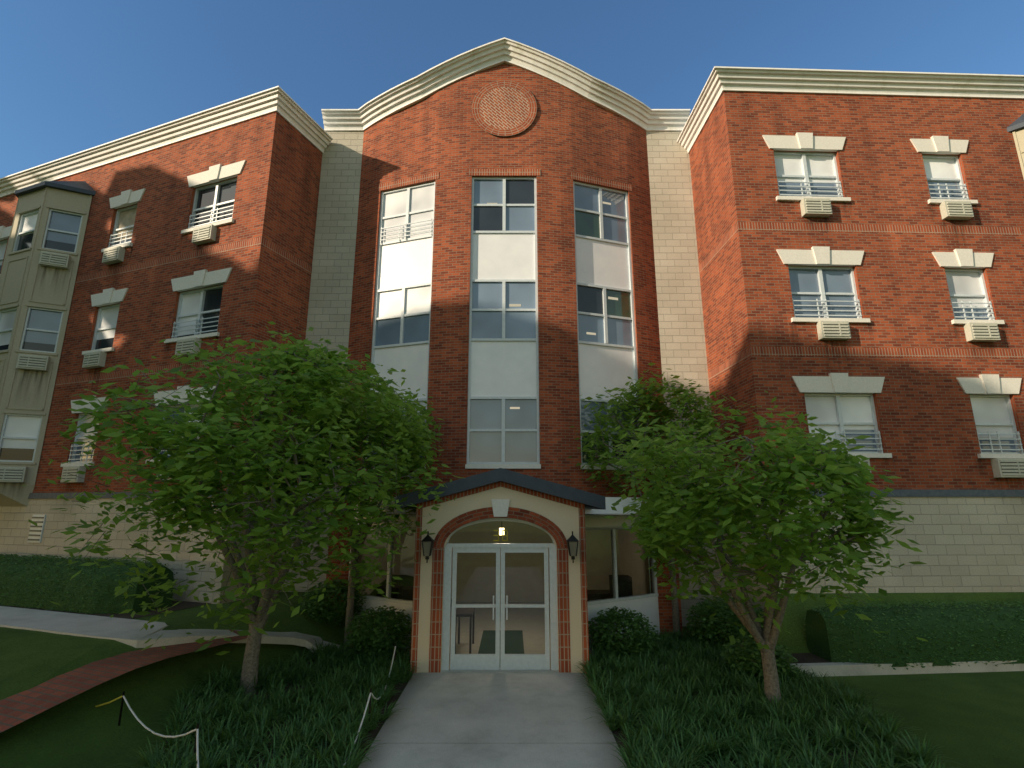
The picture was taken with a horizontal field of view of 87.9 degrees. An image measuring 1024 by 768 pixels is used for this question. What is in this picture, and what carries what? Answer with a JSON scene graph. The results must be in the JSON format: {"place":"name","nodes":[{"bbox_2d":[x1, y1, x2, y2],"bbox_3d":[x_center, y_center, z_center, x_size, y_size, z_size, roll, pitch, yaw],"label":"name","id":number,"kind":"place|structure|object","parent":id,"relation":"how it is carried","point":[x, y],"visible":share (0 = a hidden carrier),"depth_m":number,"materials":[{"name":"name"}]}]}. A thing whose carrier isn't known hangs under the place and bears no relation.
{"place":"outdoors","nodes":[
{"label":"outdoors","id":0,"kind":"place"},
{"bbox_2d":[0,575,451,767],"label":"lawn","id":1,"kind":"structure","parent":0,"point":[80,730],"depth_m":7.38,"materials":[{"name":"green plant"}]},
{"bbox_2d":[0,553,177,613],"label":"hedge","id":2,"kind":"object","parent":1,"relation":"on","point":[38,582],"visible":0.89,"depth_m":10.75,"materials":[{"name":"green plant"}]},
{"bbox_2d":[122,696,198,767],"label":"rope barrier","id":3,"kind":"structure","parent":1,"relation":"on","point":[196,747],"depth_m":5.86,"materials":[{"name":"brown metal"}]},
{"bbox_2d":[95,691,124,725],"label":"stake","id":4,"kind":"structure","parent":3,"relation":"attached to","point":[121,708],"depth_m":6.75,"materials":[{"name":"brown metal"}]},
{"bbox_2d":[0,606,349,732],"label":"garden paths","id":5,"kind":"structure","parent":1,"relation":"on","point":[18,708],"depth_m":8.42,"materials":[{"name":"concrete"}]},
{"bbox_2d":[299,578,368,625],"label":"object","id":6,"kind":"object","parent":1,"relation":"on","point":[323,609],"visible":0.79,"depth_m":11.11,"materials":[{"name":"green plant"}]},
{"bbox_2d":[0,0,1023,177],"label":"sky","id":7,"kind":"structure","parent":0,"point":[76,76],"materials":[{"name":"blue"}]},
{"bbox_2d":[129,565,1023,767],"bbox_3d":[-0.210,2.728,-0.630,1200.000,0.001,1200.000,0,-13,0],"label":"lawn","id":8,"kind":"structure","parent":0,"point":[973,720],"depth_m":7.48,"materials":[{"name":"green plant"}]},
{"bbox_2d":[300,365,444,645],"bbox_3d":[-3.098,2.490,11.266,3.398,6.063,3.437,0,-13,0],"label":"tree","id":9,"kind":"object","parent":8,"relation":"on","point":[351,590],"visible":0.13,"depth_m":11.24,"materials":[{"name":"green plant"}]},
{"bbox_2d":[0,600,907,767],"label":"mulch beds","id":10,"kind":"object","parent":8,"relation":"on","point":[189,604],"visible":0.17,"depth_m":7.29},
{"bbox_2d":[22,321,461,694],"bbox_3d":[-3.883,1.917,8.726,5.512,6.162,5.803,-9,-16,34],"label":"tree","id":11,"kind":"object","parent":10,"relation":"on","point":[312,381],"visible":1,"depth_m":7.56,"materials":[{"name":"green plant"}]},
{"bbox_2d":[343,643,395,764],"bbox_3d":[-1.860,4.213,6.803,0.083,0.550,4.780,1,-13,-3],"label":"rope barrier","id":12,"kind":"object","parent":10,"relation":"on","point":[371,694],"visible":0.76,"depth_m":6.84,"materials":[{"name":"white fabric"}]},
{"bbox_2d":[343,605,411,658],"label":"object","id":13,"kind":"object","parent":10,"relation":"on","point":[361,635],"visible":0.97,"depth_m":9.84,"materials":[{"name":"green plant"}]},
{"bbox_2d":[109,625,967,767],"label":"liriope beds","id":14,"kind":"object","parent":10,"relation":"on","point":[659,735],"visible":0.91,"depth_m":6.83,"materials":[{"name":"green plant"}]},
{"bbox_2d":[588,606,660,657],"bbox_3d":[2.075,4.768,10.180,1.401,0.903,1.380,8,-15,-32],"label":"shrub","id":15,"kind":"object","parent":10,"relation":"on","point":[610,619],"visible":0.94,"depth_m":9.93,"materials":[{"name":"green plant"}]},
{"bbox_2d":[721,634,800,680],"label":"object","id":16,"kind":"object","parent":10,"relation":"on","point":[748,649],"visible":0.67,"depth_m":8.63,"materials":[{"name":"green plant"}]},
{"bbox_2d":[598,378,926,703],"bbox_3d":[3.377,2.373,7.741,4.221,4.858,4.475,0,-13,0],"label":"tree","id":17,"kind":"object","parent":10,"relation":"on","point":[708,509],"visible":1,"depth_m":6.94,"materials":[{"name":"green plant"}]},
{"bbox_2d":[358,670,626,767],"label":"concrete walkway","id":18,"kind":"structure","parent":8,"relation":"on","point":[490,719],"depth_m":6.91,"materials":[{"name":"grey concrete"}]},
{"bbox_2d":[395,468,605,673],"bbox_3d":[-0.210,3.557,10.716,3.800,3.490,3.016,0,-13,0],"label":"entrance vestibule","id":19,"kind":"object","parent":8,"relation":"on","point":[555,512],"visible":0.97,"depth_m":9.55,"materials":[{"name":"beige paint"}]},
{"bbox_2d":[328,513,674,668],"bbox_3d":[-0.210,4.497,12.920,6.800,2.650,6.800,0,-13,0],"label":"lobby interior","id":20,"kind":"object","parent":8,"relation":"on","point":[475,632],"visible":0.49,"depth_m":15.97,"materials":[{"name":"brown wood"}]},
{"bbox_2d":[324,497,682,650],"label":"wall","id":21,"kind":"structure","parent":8,"relation":"on","point":[655,606],"depth_m":11.48,"materials":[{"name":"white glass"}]},
{"bbox_2d":[321,37,689,592],"bbox_3d":[-0.180,-0.776,17.588,10.800,16.026,9.474,0,-13,0],"label":"central building bay","id":22,"kind":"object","parent":8,"relation":"on","point":[504,310],"visible":0.91,"depth_m":14.16,"materials":[{"name":"red brick"}]},
{"bbox_2d":[0,66,1023,625],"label":"building wings","id":23,"kind":"object","parent":8,"relation":"on","point":[838,252],"visible":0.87,"depth_m":13.19},
{"bbox_2d":[568,362,731,634],"bbox_3d":[3.257,2.547,12.027,3.907,6.448,2.997,0,-13,0],"label":"tree","id":24,"kind":"object","parent":8,"relation":"on","point":[666,413],"visible":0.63,"depth_m":12.19,"materials":[{"name":"green plant"}]},
{"bbox_2d":[685,596,763,647],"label":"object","id":25,"kind":"object","parent":8,"relation":"on","point":[720,624],"visible":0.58,"depth_m":10.52,"materials":[{"name":"green plant"}]},
{"bbox_2d":[790,660,1023,676],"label":"sidewalk","id":26,"kind":"structure","parent":8,"relation":"on","point":[846,669],"depth_m":9.12,"materials":[{"name":"concrete"}]},
{"bbox_2d":[756,592,1023,663],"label":"bank","id":27,"kind":"structure","parent":0,"point":[793,623],"depth_m":10.51,"materials":[{"name":"green plant"}]},
{"bbox_2d":[801,599,1023,669],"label":"hedge","id":28,"kind":"object","parent":27,"relation":"on","point":[967,632],"visible":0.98,"depth_m":9.37,"materials":[{"name":"green plant"}]}
]}

